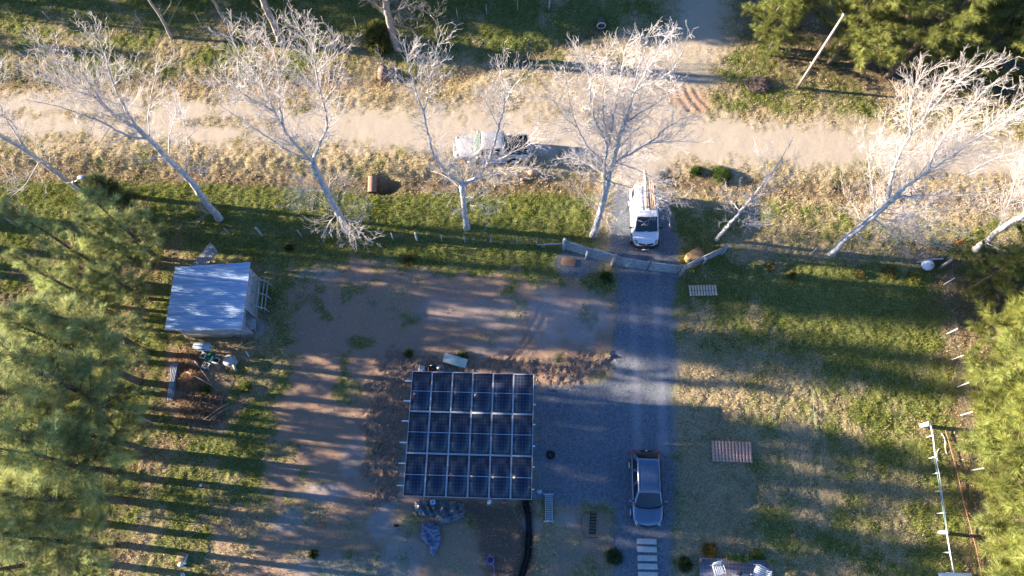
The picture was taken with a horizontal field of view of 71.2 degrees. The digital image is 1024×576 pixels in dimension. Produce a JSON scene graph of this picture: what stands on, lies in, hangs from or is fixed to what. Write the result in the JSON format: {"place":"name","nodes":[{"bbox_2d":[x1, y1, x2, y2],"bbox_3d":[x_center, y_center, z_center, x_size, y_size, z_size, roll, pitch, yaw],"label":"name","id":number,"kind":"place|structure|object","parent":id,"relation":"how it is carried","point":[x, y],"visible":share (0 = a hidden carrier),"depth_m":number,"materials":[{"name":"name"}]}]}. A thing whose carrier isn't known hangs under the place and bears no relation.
{"place":"outdoors","nodes":[
{"label":"outdoors","id":0,"kind":"place"},
{"bbox_2d":[0,0,1023,575],"bbox_3d":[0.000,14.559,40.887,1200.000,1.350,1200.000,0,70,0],"label":"ground","id":1,"kind":"structure","parent":0,"point":[346,436],"depth_m":45.18,"materials":[{"name":"brown soil"}]},
{"bbox_2d":[0,51,78,207],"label":"poplar tree","id":2,"kind":"object","parent":1,"relation":"on","point":[21,145],"visible":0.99,"depth_m":42.26,"materials":[{"name":"white plant"}]},
{"bbox_2d":[0,473,91,575],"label":"casuarina tree","id":3,"kind":"object","parent":1,"relation":"on","point":[28,509],"visible":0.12,"depth_m":35.11,"materials":[{"name":"green plant"}]},
{"bbox_2d":[0,378,97,486],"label":"casuarina tree","id":4,"kind":"object","parent":1,"relation":"on","point":[34,421],"visible":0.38,"depth_m":35.36,"materials":[{"name":"green plant"}]},
{"bbox_2d":[0,532,97,575],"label":"casuarina tree","id":5,"kind":"object","parent":1,"relation":"on","point":[43,564],"visible":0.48,"depth_m":34.70,"materials":[{"name":"green plant"}]},
{"bbox_2d":[0,329,97,415],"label":"casuarina tree","id":6,"kind":"object","parent":1,"relation":"on","point":[77,400],"visible":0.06,"depth_m":38.30,"materials":[{"name":"green plant"}]},
{"bbox_2d":[0,199,116,279],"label":"casuarina tree","id":7,"kind":"object","parent":1,"relation":"on","point":[48,233],"visible":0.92,"depth_m":39.53,"materials":[{"name":"green plant"}]},
{"bbox_2d":[26,257,91,311],"bbox_3d":[-26.497,-0.126,42.093,2.967,7.075,3.288,9,71,3],"label":"casuarina tree","id":8,"kind":"object","parent":1,"relation":"on","point":[53,276],"visible":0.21,"depth_m":41.36,"materials":[{"name":"green plant"}]},
{"bbox_2d":[1,247,118,321],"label":"casuarina tree","id":9,"kind":"object","parent":1,"relation":"on","point":[28,266],"visible":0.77,"depth_m":38.35,"materials":[{"name":"green plant"}]},
{"bbox_2d":[0,507,123,575],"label":"casuarina tree","id":10,"kind":"object","parent":1,"relation":"on","point":[90,543],"visible":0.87,"depth_m":34.31,"materials":[{"name":"green plant"}]},
{"bbox_2d":[34,282,96,324],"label":"casuarina tree","id":11,"kind":"object","parent":1,"relation":"on","point":[39,287],"visible":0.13,"depth_m":39.72,"materials":[{"name":"green plant"}]},
{"bbox_2d":[0,456,134,542],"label":"casuarina tree","id":12,"kind":"object","parent":1,"relation":"on","point":[10,496],"visible":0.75,"depth_m":34.19,"materials":[{"name":"green plant"}]},
{"bbox_2d":[0,294,142,400],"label":"casuarina tree","id":13,"kind":"object","parent":1,"relation":"on","point":[29,326],"visible":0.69,"depth_m":35.65,"materials":[{"name":"green plant"}]},
{"bbox_2d":[66,171,84,192],"bbox_3d":[-26.746,-6.090,45.383,1.168,4.954,0.614,-36,74,-12],"label":"lamp pole","id":14,"kind":"object","parent":1,"relation":"on","point":[75,183],"visible":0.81,"depth_m":43.87,"materials":[{"name":"grey metal"}]},
{"bbox_2d":[73,0,180,181],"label":"power cable","id":15,"kind":"object","parent":14,"relation":"attached to","point":[133,88],"visible":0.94,"depth_m":44.09,"materials":[{"name":"black rubber"}]},
{"bbox_2d":[0,328,155,438],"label":"casuarina tree","id":16,"kind":"object","parent":1,"relation":"on","point":[13,352],"visible":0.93,"depth_m":34.99,"materials":[{"name":"green plant"}]},
{"bbox_2d":[0,400,159,520],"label":"casuarina tree","id":17,"kind":"object","parent":1,"relation":"on","point":[12,459],"visible":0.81,"depth_m":33.48,"materials":[{"name":"green plant"}]},
{"bbox_2d":[3,286,156,372],"bbox_3d":[-22.743,2.147,38.751,4.802,11.974,5.322,-19,71,-7],"label":"casuarina tree","id":18,"kind":"object","parent":1,"relation":"on","point":[68,305],"visible":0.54,"depth_m":37.75,"materials":[{"name":"green plant"}]},
{"bbox_2d":[36,398,157,482],"bbox_3d":[-21.618,7.723,37.273,4.954,10.892,4.842,9,71,3],"label":"casuarina tree","id":19,"kind":"object","parent":1,"relation":"on","point":[119,443],"visible":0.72,"depth_m":36.30,"materials":[{"name":"green plant"}]},
{"bbox_2d":[70,212,138,266],"bbox_3d":[-24.396,-2.905,42.796,3.079,7.620,2.778,-29,73,-10],"label":"casuarina tree","id":20,"kind":"object","parent":1,"relation":"on","point":[75,216],"visible":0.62,"depth_m":41.85,"materials":[{"name":"green plant"}]},
{"bbox_2d":[0,11,223,223],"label":"poplar tree","id":21,"kind":"object","parent":1,"relation":"on","point":[213,210],"visible":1,"depth_m":34.41,"materials":[{"name":"white plant"}]},
{"bbox_2d":[81,171,142,224],"bbox_3d":[-25.268,-5.618,44.948,3.716,5.406,3.776,15,71,5],"label":"bush","id":22,"kind":"object","parent":1,"relation":"on","point":[98,180],"visible":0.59,"depth_m":44.38,"materials":[{"name":"green plant"}]},
{"bbox_2d":[81,257,152,305],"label":"casuarina tree","id":23,"kind":"object","parent":1,"relation":"on","point":[99,272],"visible":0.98,"depth_m":41.91,"materials":[{"name":"green plant"}]},
{"bbox_2d":[75,185,165,272],"bbox_3d":[-22.901,-3.384,42.253,4.367,8.931,4.468,-38,75,-12],"label":"casuarina tree","id":24,"kind":"object","parent":1,"relation":"on","point":[112,221],"visible":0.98,"depth_m":41.73,"materials":[{"name":"green plant"}]},
{"bbox_2d":[148,0,172,38],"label":"poplar tree","id":25,"kind":"object","parent":1,"relation":"on","point":[169,33],"visible":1,"depth_m":50.25,"materials":[{"name":"grey plant"}]},
{"bbox_2d":[171,342,207,373],"bbox_3d":[-19.774,4.352,43.858,2.526,0.781,2.168,0,70,0],"label":"branch heap","id":26,"kind":"object","parent":1,"relation":"on","point":[191,357],"visible":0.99,"depth_m":43.83,"materials":[{"name":"brown wood"}]},
{"bbox_2d":[175,364,208,392],"bbox_3d":[-19.571,5.471,43.481,2.206,0.760,1.923,22,72,7],"label":"branch heap","id":27,"kind":"object","parent":1,"relation":"on","point":[187,378],"visible":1,"depth_m":43.43,"materials":[{"name":"brown wood"}]},
{"bbox_2d":[174,407,224,428],"bbox_3d":[-18.682,7.723,42.702,3.126,0.672,1.529,0,70,0],"label":"branch heap","id":28,"kind":"object","parent":1,"relation":"on","point":[193,418],"visible":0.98,"depth_m":42.71,"materials":[{"name":"wood"}]},
{"bbox_2d":[173,386,226,417],"bbox_3d":[-18.747,6.933,42.972,3.485,0.791,2.068,0,70,0],"label":"branch heap","id":29,"kind":"object","parent":1,"relation":"on","point":[200,402],"visible":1,"depth_m":42.94,"materials":[{"name":"brown wood"}]},
{"bbox_2d":[192,342,214,352],"bbox_3d":[-18.849,3.646,43.834,1.000,0.945,0.420,3,70,1],"label":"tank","id":30,"kind":"object","parent":1,"relation":"on","point":[197,346],"visible":1,"depth_m":43.41,"materials":[{"name":"white paint"}]},
{"bbox_2d":[165,262,272,337],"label":"shed","id":31,"kind":"structure","parent":1,"relation":"on","point":[215,301],"depth_m":42.91,"materials":[{"name":"silver metal"}]},
{"bbox_2d":[192,242,217,265],"bbox_3d":[-19.524,-1.882,45.468,0.900,0.040,2.000,45,100,14],"label":"corrugated sheet","id":32,"kind":"object","parent":31,"relation":"attached to","point":[207,254],"visible":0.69,"depth_m":45.43,"materials":[{"name":"metal"}]},
{"bbox_2d":[246,0,292,46],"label":"poplar tree","id":33,"kind":"object","parent":1,"relation":"on","point":[268,12],"visible":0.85,"depth_m":49.67,"materials":[{"name":"grey plant"}]},
{"bbox_2d":[0,218,554,244],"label":"wire fence","id":34,"kind":"object","parent":1,"relation":"on","point":[368,234],"visible":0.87,"depth_m":46.23,"materials":[{"name":"grey metal"}]},
{"bbox_2d":[6,0,550,28],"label":"wire fence","id":35,"kind":"object","parent":1,"relation":"on","point":[85,22],"visible":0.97,"depth_m":52.10,"materials":[{"name":"grey metal"}]},
{"bbox_2d":[192,1,385,253],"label":"poplar tree","id":36,"kind":"object","parent":1,"relation":"on","point":[339,216],"visible":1,"depth_m":33.24,"materials":[{"name":"white plant"}]},
{"bbox_2d":[367,176,376,192],"bbox_3d":[-9.460,-6.999,48.429,0.678,0.943,1.210,0,70,0],"label":"culvert pipe","id":37,"kind":"object","parent":1,"relation":"on","point":[372,183],"visible":1,"depth_m":48.16,"materials":[{"name":"concrete"}]},
{"bbox_2d":[362,17,392,61],"bbox_3d":[-9.525,-17.930,50.711,2.551,3.198,2.537,40,75,13],"label":"bush","id":38,"kind":"object","parent":1,"relation":"on","point":[376,31],"visible":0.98,"depth_m":50.35,"materials":[{"name":"green plant"}]},
{"bbox_2d":[358,0,447,51],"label":"poplar tree","id":39,"kind":"object","parent":1,"relation":"on","point":[387,12],"visible":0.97,"depth_m":48.95,"materials":[{"name":"grey plant"}]},
{"bbox_2d":[210,256,614,575],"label":"loose stones","id":40,"kind":"object","parent":1,"relation":"on","point":[409,403],"visible":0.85,"depth_m":43.67,"materials":[{"name":"grey stone"}]},
{"bbox_2d":[420,521,440,556],"bbox_3d":[-4.609,14.159,40.351,1.170,0.333,1.890,0,70,0],"label":"tarpaulin","id":41,"kind":"object","parent":1,"relation":"on","point":[430,536],"visible":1,"depth_m":40.38,"materials":[{"name":"blue plastic"}]},
{"bbox_2d":[414,499,466,525],"bbox_3d":[-4.096,12.787,40.810,3.015,0.389,1.440,0,70,0],"label":"tarpaulin","id":42,"kind":"object","parent":1,"relation":"on","point":[442,512],"visible":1,"depth_m":40.83,"materials":[{"name":"black plastic"}]},
{"bbox_2d":[368,19,562,232],"bbox_3d":[-1.850,-7.578,38.199,9.054,19.508,5.287,0,70,0],"label":"poplar tree","id":43,"kind":"object","parent":1,"relation":"on","point":[463,204],"visible":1,"depth_m":36.51,"materials":[{"name":"white plant"}]},
{"bbox_2d":[418,381,529,487],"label":"concrete slab","id":44,"kind":"structure","parent":1,"relation":"on","point":[471,454],"depth_m":42.49,"materials":[{"name":"grey concrete"}]},
{"bbox_2d":[397,371,535,499],"bbox_3d":[-2.437,8.557,41.027,7.450,3.070,6.846,2,70,1],"label":"solar canopy","id":45,"kind":"object","parent":44,"relation":"on","point":[464,476],"visible":1,"depth_m":39.53,"materials":[{"name":"glass"}]},
{"bbox_2d":[360,350,621,523],"bbox_3d":[-1.243,8.591,42.611,16.019,0.653,10.359,0,70,0],"label":"rubble","id":46,"kind":"object","parent":1,"relation":"on","point":[391,459],"visible":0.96,"depth_m":43.33,"materials":[{"name":"stone"}]},
{"bbox_2d":[442,353,467,367],"bbox_3d":[-3.473,4.437,43.746,1.460,0.041,0.560,16,75,2],"label":"board","id":47,"kind":"object","parent":46,"relation":"on","point":[454,360],"visible":1,"depth_m":43.73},
{"bbox_2d":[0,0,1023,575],"bbox_3d":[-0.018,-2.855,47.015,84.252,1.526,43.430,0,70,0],"label":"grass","id":48,"kind":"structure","parent":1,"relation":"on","point":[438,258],"depth_m":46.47,"materials":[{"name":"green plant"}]},
{"bbox_2d":[0,45,1023,575],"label":"fallen leaves","id":49,"kind":"object","parent":1,"relation":"on","point":[596,193],"visible":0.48,"depth_m":47.89,"materials":[{"name":"plant"}]},
{"bbox_2d":[520,501,530,575],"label":"black drain pipe","id":50,"kind":"object","parent":1,"relation":"on","point":[528,540],"visible":1,"depth_m":40.62,"materials":[{"name":"plastic"}]},
{"bbox_2d":[544,494,554,521],"bbox_3d":[2.114,12.607,41.065,0.620,0.050,1.559,0,70,0],"label":"folding ladder","id":51,"kind":"object","parent":1,"relation":"on","point":[548,509],"visible":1,"depth_m":41.02,"materials":[{"name":"metal"}]},
{"bbox_2d":[537,238,612,262],"bbox_3d":[4.020,-2.484,45.846,4.884,1.704,0.423,16,71,6],"label":"wing fence","id":52,"kind":"object","parent":1,"relation":"on","point":[587,252],"visible":1,"depth_m":45.61,"materials":[{"name":"grey wood"}]},
{"bbox_2d":[554,523,615,575],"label":"garden hose","id":53,"kind":"object","parent":1,"relation":"on","point":[586,551],"visible":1,"depth_m":40.33,"materials":[{"name":"rubber"}]},
{"bbox_2d":[604,546,622,566],"bbox_3d":[5.752,15.014,39.975,1.258,1.022,1.287,0,70,0],"label":"bush","id":54,"kind":"object","parent":1,"relation":"on","point":[614,557],"visible":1,"depth_m":39.91,"materials":[{"name":"green plant"}]},
{"bbox_2d":[531,16,717,238],"bbox_3d":[6.142,-7.579,36.761,10.629,22.084,5.822,0,70,0],"label":"poplar tree","id":55,"kind":"object","parent":1,"relation":"on","point":[605,134],"visible":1,"depth_m":33.81,"materials":[{"name":"white plant"}]},
{"bbox_2d":[610,254,686,275],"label":"farm gate","id":56,"kind":"structure","parent":1,"relation":"on","point":[642,264],"depth_m":45.18,"materials":[{"name":"grey metal"}]},
{"bbox_2d":[678,555,693,573],"bbox_3d":[9.679,15.416,39.911,1.138,0.897,1.129,0,70,0],"label":"bush","id":57,"kind":"object","parent":1,"relation":"on","point":[685,564],"visible":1,"depth_m":39.83,"materials":[{"name":"green plant"}]},
{"bbox_2d":[684,246,704,268],"bbox_3d":[11.749,-1.919,45.916,1.005,0.790,0.905,-30,73,-10],"label":"boulder","id":58,"kind":"object","parent":1,"relation":"on","point":[698,252],"visible":0.81,"depth_m":45.60,"materials":[{"name":"brown stone"}]},
{"bbox_2d":[688,285,717,296],"bbox_3d":[12.129,0.162,45.499,1.800,0.141,0.710,-1,70,-1],"label":"wooden pallet","id":59,"kind":"object","parent":1,"relation":"on","point":[699,290],"visible":1,"depth_m":45.45,"materials":[{"name":"grey wood"}]},
{"bbox_2d":[686,244,728,269],"bbox_3d":[12.350,-1.804,45.671,3.069,1.603,0.274,-26,72,-9],"label":"wing fence","id":60,"kind":"object","parent":1,"relation":"on","point":[721,251],"visible":0.92,"depth_m":45.26,"materials":[{"name":"grey wood"}]},
{"bbox_2d":[700,540,718,558],"bbox_3d":[11.122,14.677,40.082,1.122,0.852,1.086,0,70,0],"label":"bush","id":61,"kind":"object","parent":1,"relation":"on","point":[711,549],"visible":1,"depth_m":40.03,"materials":[{"name":"brown plant"}]},
{"bbox_2d":[710,164,732,183],"bbox_3d":[14.163,-7.719,48.342,1.639,0.818,1.690,0,70,0],"label":"bush","id":62,"kind":"object","parent":1,"relation":"on","point":[723,173],"visible":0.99,"depth_m":48.26,"materials":[{"name":"green plant"}]},
{"bbox_2d":[711,440,752,462],"bbox_3d":[12.918,9.630,42.085,2.360,0.151,1.200,2,70,1],"label":"wooden pallet","id":63,"kind":"object","parent":1,"relation":"on","point":[733,451],"visible":1,"depth_m":42.02,"materials":[{"name":"brown wood"}]},
{"bbox_2d":[699,558,773,575],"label":"patio","id":64,"kind":"structure","parent":1,"relation":"on","point":[733,567],"depth_m":39.92,"materials":[{"name":"grey tile"}]},
{"bbox_2d":[710,560,725,575],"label":"garden chair","id":65,"kind":"object","parent":64,"relation":"on","point":[717,566],"visible":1,"depth_m":39.40,"materials":[{"name":"white plastic"}]},
{"bbox_2d":[726,552,750,562],"bbox_3d":[12.628,15.007,39.840,1.438,0.510,0.659,2,70,1],"label":"planter box","id":66,"kind":"object","parent":64,"relation":"on","point":[739,558],"visible":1,"depth_m":39.80,"materials":[{"name":"green plant"}]},
{"bbox_2d":[750,564,771,575],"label":"garden chair","id":67,"kind":"object","parent":64,"relation":"on","point":[766,574],"visible":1,"depth_m":39.35,"materials":[{"name":"white plastic"}]},
{"bbox_2d":[706,135,801,241],"bbox_3d":[14.392,-6.137,41.129,4.674,13.074,4.268,-35,74,-12],"label":"poplar tree","id":68,"kind":"object","parent":1,"relation":"on","point":[725,227],"visible":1,"depth_m":41.31,"materials":[{"name":"white plant"}]},
{"bbox_2d":[744,75,773,92],"bbox_3d":[17.456,-14.465,50.554,2.258,0.782,1.720,0,70,0],"label":"branch heap","id":69,"kind":"object","parent":1,"relation":"on","point":[758,82],"visible":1,"depth_m":50.53,"materials":[{"name":"wood"}]},
{"bbox_2d":[741,0,807,50],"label":"casuarina tree","id":70,"kind":"object","parent":1,"relation":"on","point":[766,27],"visible":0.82,"depth_m":47.82,"materials":[{"name":"green plant"}]},
{"bbox_2d":[746,0,814,64],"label":"casuarina tree","id":71,"kind":"object","parent":1,"relation":"on","point":[793,21],"visible":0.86,"depth_m":48.48,"materials":[{"name":"green plant"}]},
{"bbox_2d":[743,382,817,499],"bbox_3d":[16.360,9.026,42.326,2.940,0.077,7.517,28,73,10],"label":"garden hose","id":72,"kind":"object","parent":1,"relation":"on","point":[787,445],"visible":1,"depth_m":42.30,"materials":[{"name":"rubber"}]},
{"bbox_2d":[796,13,845,89],"bbox_3d":[20.202,-15.367,47.236,0.236,7.747,0.238,0,70,0],"label":"utility pole","id":73,"kind":"object","parent":1,"relation":"on","point":[818,54],"visible":1,"depth_m":46.95,"materials":[{"name":"grey wood"}]},
{"bbox_2d":[735,242,945,263],"bbox_3d":[20.798,-2.236,45.904,13.804,1.319,0.366,4,70,1],"label":"wire fence","id":74,"kind":"object","parent":1,"relation":"on","point":[858,251],"visible":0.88,"depth_m":45.84,"materials":[{"name":"grey metal"}]},
{"bbox_2d":[806,0,920,72],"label":"casuarina tree","id":75,"kind":"object","parent":1,"relation":"on","point":[853,29],"visible":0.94,"depth_m":45.91,"materials":[{"name":"green plant"}]},
{"bbox_2d":[832,0,920,51],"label":"casuarina tree","id":76,"kind":"object","parent":1,"relation":"on","point":[858,26],"visible":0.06,"depth_m":49.42,"materials":[{"name":"green plant"}]},
{"bbox_2d":[828,47,1023,261],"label":"poplar tree","id":77,"kind":"object","parent":1,"relation":"on","point":[863,224],"visible":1,"depth_m":35.39,"materials":[{"name":"white plant"}]},
{"bbox_2d":[858,0,1014,79],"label":"casuarina tree","id":78,"kind":"object","parent":1,"relation":"on","point":[961,18],"visible":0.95,"depth_m":45.09,"materials":[{"name":"green plant"}]},
{"bbox_2d":[919,421,954,572],"bbox_3d":[24.428,11.883,40.981,0.479,0.815,8.319,2,70,1],"label":"water pipe","id":79,"kind":"object","parent":1,"relation":"on","point":[922,425],"visible":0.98,"depth_m":40.74,"materials":[{"name":"white plastic"}]},
{"bbox_2d":[945,429,981,574],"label":"iron pipe","id":80,"kind":"object","parent":1,"relation":"on","point":[963,498],"visible":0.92,"depth_m":41.22,"materials":[{"name":"metal"}]},
{"bbox_2d":[908,0,1020,87],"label":"casuarina tree","id":81,"kind":"object","parent":1,"relation":"on","point":[999,5],"visible":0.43,"depth_m":46.73,"materials":[{"name":"green plant"}]},
{"bbox_2d":[943,271,996,564],"bbox_3d":[26.990,7.872,42.188,0.390,1.476,19.067,3,70,1],"label":"wire fence","id":82,"kind":"object","parent":1,"relation":"on","point":[962,383],"visible":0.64,"depth_m":43.10,"materials":[{"name":"white metal"}]},
{"bbox_2d":[941,0,1023,81],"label":"casuarina tree","id":83,"kind":"object","parent":1,"relation":"on","point":[1017,30],"visible":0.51,"depth_m":45.72,"materials":[{"name":"green plant"}]},
{"bbox_2d":[951,386,1023,499],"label":"casuarina tree","id":84,"kind":"object","parent":1,"relation":"on","point":[987,449],"visible":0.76,"depth_m":39.48,"materials":[{"name":"green plant"}]},
{"bbox_2d":[953,153,1023,252],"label":"poplar tree","id":85,"kind":"object","parent":1,"relation":"on","point":[992,235],"visible":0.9,"depth_m":42.93,"materials":[{"name":"white plant"}]},
{"bbox_2d":[957,322,1023,407],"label":"casuarina tree","id":86,"kind":"object","parent":1,"relation":"on","point":[1013,348],"visible":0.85,"depth_m":40.65,"materials":[{"name":"green plant"}]},
{"bbox_2d":[957,423,1023,525],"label":"casuarina tree","id":87,"kind":"object","parent":1,"relation":"on","point":[989,487],"visible":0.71,"depth_m":38.79,"materials":[{"name":"green plant"}]},
{"bbox_2d":[959,235,1023,310],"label":"casuarina tree","id":88,"kind":"object","parent":1,"relation":"on","point":[1011,268],"visible":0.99,"depth_m":42.85,"materials":[{"name":"green plant"}]},
{"bbox_2d":[963,364,1023,448],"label":"casuarina tree","id":89,"kind":"object","parent":1,"relation":"on","point":[981,408],"visible":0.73,"depth_m":39.81,"materials":[{"name":"green plant"}]},
{"bbox_2d":[966,289,1023,366],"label":"casuarina tree","id":90,"kind":"object","parent":1,"relation":"on","point":[1016,311],"visible":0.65,"depth_m":42.04,"materials":[{"name":"green plant"}]},
{"bbox_2d":[966,477,1023,550],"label":"casuarina tree","id":91,"kind":"object","parent":1,"relation":"on","point":[990,528],"visible":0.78,"depth_m":38.55,"materials":[{"name":"green plant"}]},
{"bbox_2d":[968,17,1023,107],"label":"casuarina tree","id":92,"kind":"object","parent":1,"relation":"on","point":[988,82],"visible":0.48,"depth_m":48.21,"materials":[{"name":"green plant"}]},
{"bbox_2d":[974,506,1023,575],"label":"casuarina tree","id":93,"kind":"object","parent":1,"relation":"on","point":[994,545],"visible":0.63,"depth_m":37.80,"materials":[{"name":"green plant"}]},
{"bbox_2d":[981,526,1023,575],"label":"casuarina tree","id":94,"kind":"object","parent":1,"relation":"on","point":[1008,555],"visible":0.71,"depth_m":37.23,"materials":[{"name":"green plant"}]},
{"bbox_2d":[995,223,1023,283],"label":"casuarina tree","id":95,"kind":"object","parent":1,"relation":"on","point":[1021,234],"visible":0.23,"depth_m":43.85,"materials":[{"name":"green plant"}]},
{"bbox_2d":[999,31,1023,100],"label":"casuarina tree","id":96,"kind":"object","parent":1,"relation":"on","point":[1014,76],"visible":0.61,"depth_m":47.41,"materials":[{"name":"green plant"}]},
{"bbox_2d":[0,0,1023,192],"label":"dirt road","id":97,"kind":"structure","parent":0,"point":[376,129],"depth_m":49.60,"materials":[{"name":"beige soil"}]},
{"bbox_2d":[453,131,529,163],"bbox_3d":[-1.385,-9.525,48.073,5.230,1.775,2.174,0,70,0],"label":"pickup truck","id":98,"kind":"object","parent":97,"relation":"on","point":[499,144],"visible":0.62,"depth_m":47.79,"materials":[{"name":"silver metal"}]},
{"bbox_2d":[532,186,681,575],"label":"gravel driveway","id":99,"kind":"structure","parent":0,"point":[541,443],"depth_m":43.00,"materials":[{"name":"grey gravel"}]},
{"bbox_2d":[561,257,575,266],"bbox_3d":[3.647,-1.673,46.190,0.920,0.080,0.580,8,71,3],"label":"gravel pit cover","id":100,"kind":"object","parent":99,"relation":"on","point":[569,262],"visible":1,"depth_m":46.14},
{"bbox_2d":[628,185,662,249],"bbox_3d":[8.600,-4.590,46.289,2.174,1.865,4.160,0,70,0],"label":"panel van","id":101,"kind":"object","parent":99,"relation":"on","point":[644,237],"visible":0.81,"depth_m":45.83,"materials":[{"name":"white paint"}]},
{"bbox_2d":[637,555,656,560],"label":"stepping slab","id":102,"kind":"structure","parent":99,"relation":"on","point":[646,557],"depth_m":40.18,"materials":[{"name":"concrete"}]},
{"bbox_2d":[628,450,667,527],"bbox_3d":[7.696,11.386,40.734,2.214,1.612,4.280,1,70,1],"label":"parked car","id":103,"kind":"object","parent":99,"relation":"on","point":[646,493],"visible":1,"depth_m":40.24,"materials":[{"name":"grey paint"}]},
{"bbox_3d":[-20.618,5.638,43.459,0.280,0.040,2.200,3,70,1],"label":"corrugated offcut","id":104,"kind":"object","parent":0,"visible":0},
{"bbox_2d":[169,365,177,396],"bbox_3d":[-20.520,5.583,43.404,0.280,0.040,2.100,-1,70,0],"label":"corrugated offcut","id":105,"kind":"object","parent":104,"relation":"on","point":[172,395],"visible":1,"depth_m":43.29,"materials":[{"name":"metal"}]},
{"bbox_2d":[168,363,172,395],"bbox_3d":[-20.638,5.527,43.350,0.280,0.040,2.000,-4,70,-1],"label":"corrugated offcut","id":106,"kind":"object","parent":105,"relation":"on","point":[171,365],"visible":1,"depth_m":43.47,"materials":[{"name":"metal"}]},
{"bbox_2d":[167,363,177,393],"bbox_3d":[-20.540,5.472,43.295,0.280,0.040,1.900,2,70,1],"label":"corrugated offcut","id":107,"kind":"object","parent":106,"relation":"on","point":[172,379],"visible":1,"depth_m":43.29,"materials":[{"name":"metal"}]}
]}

